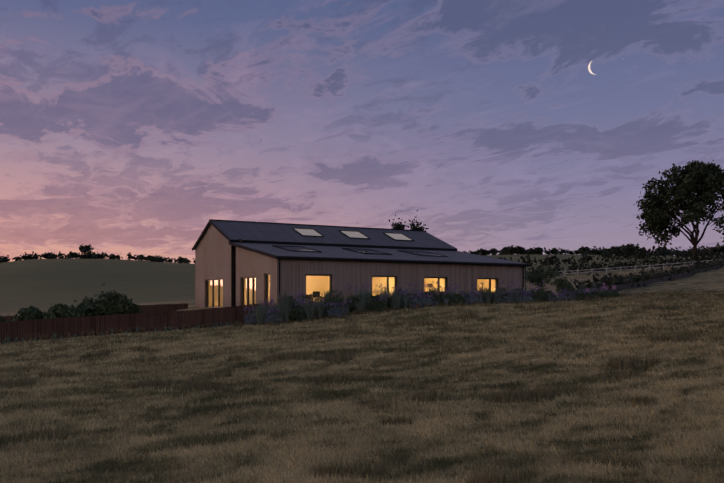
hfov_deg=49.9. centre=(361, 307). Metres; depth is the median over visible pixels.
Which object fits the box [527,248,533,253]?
ridge tree
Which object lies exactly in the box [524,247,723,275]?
paddock hedge
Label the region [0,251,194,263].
hedge ridge
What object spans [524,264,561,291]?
tree sapling
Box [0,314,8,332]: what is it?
garden bush
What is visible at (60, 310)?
garden bush
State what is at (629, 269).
paddock fence
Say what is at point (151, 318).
garden fence
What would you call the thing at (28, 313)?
garden bush
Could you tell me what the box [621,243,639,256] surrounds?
tree
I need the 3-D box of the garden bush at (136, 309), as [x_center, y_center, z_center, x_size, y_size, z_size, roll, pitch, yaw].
[-17.163,0.628,58.251,1.960,2.043,1.988,0,0,-27]
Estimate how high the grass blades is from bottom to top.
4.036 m
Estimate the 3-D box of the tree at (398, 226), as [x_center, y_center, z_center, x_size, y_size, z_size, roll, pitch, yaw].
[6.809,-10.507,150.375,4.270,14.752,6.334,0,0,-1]
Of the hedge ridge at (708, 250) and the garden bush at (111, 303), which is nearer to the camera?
the garden bush at (111, 303)
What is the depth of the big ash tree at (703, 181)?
187.32 m
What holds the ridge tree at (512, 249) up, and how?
on the ground
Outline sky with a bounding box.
[0,0,723,263]
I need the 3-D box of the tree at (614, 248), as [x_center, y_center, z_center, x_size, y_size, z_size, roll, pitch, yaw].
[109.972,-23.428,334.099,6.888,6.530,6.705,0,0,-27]
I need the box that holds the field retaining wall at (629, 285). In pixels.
[585,264,723,292]
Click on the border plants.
(329, 308)
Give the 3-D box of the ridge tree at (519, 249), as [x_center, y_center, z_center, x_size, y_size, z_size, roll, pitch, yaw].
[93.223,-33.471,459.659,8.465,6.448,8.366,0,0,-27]
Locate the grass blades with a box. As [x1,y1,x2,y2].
[0,288,723,482]
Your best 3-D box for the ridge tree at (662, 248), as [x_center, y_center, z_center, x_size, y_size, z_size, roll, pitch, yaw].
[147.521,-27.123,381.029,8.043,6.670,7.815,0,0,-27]
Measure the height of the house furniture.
2.100 m
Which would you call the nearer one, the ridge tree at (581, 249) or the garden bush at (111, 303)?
the garden bush at (111, 303)
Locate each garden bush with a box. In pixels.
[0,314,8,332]
[10,306,44,332]
[37,303,84,327]
[74,296,100,326]
[93,283,136,325]
[128,303,142,321]
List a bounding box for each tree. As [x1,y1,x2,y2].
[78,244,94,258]
[387,214,408,229]
[408,210,428,231]
[507,245,516,254]
[516,246,526,253]
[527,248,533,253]
[534,247,544,254]
[577,247,584,254]
[610,245,622,255]
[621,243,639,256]
[629,247,648,258]
[634,160,723,263]
[656,246,672,255]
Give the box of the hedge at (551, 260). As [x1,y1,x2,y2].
[479,244,723,266]
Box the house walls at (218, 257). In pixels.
[195,224,525,307]
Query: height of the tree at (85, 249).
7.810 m
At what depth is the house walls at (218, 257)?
54.66 m
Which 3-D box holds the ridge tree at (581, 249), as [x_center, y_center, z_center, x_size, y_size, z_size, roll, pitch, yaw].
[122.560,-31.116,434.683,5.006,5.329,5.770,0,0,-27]
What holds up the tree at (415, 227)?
on the ground
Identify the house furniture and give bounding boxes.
[306,284,431,302]
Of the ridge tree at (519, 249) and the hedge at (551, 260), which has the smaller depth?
the hedge at (551, 260)
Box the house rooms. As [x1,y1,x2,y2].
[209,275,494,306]
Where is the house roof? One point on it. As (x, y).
(279, 241)
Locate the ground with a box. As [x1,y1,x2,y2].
[0,254,723,482]
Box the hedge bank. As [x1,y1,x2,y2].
[571,256,723,291]
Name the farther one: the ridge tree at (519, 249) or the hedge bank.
the ridge tree at (519, 249)
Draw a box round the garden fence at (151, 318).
[0,303,267,343]
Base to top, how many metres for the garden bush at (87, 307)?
2.689 m
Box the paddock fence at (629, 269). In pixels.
[558,259,722,275]
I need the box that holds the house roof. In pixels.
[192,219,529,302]
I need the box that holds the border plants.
[2,280,655,343]
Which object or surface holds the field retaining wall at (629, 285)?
on the ground
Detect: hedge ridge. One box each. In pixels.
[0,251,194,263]
[463,243,723,255]
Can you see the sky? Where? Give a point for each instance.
(126, 126)
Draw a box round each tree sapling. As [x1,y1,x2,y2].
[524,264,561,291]
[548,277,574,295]
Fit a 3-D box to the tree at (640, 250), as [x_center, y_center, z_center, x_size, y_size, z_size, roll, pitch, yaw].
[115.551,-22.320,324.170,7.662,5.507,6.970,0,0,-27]

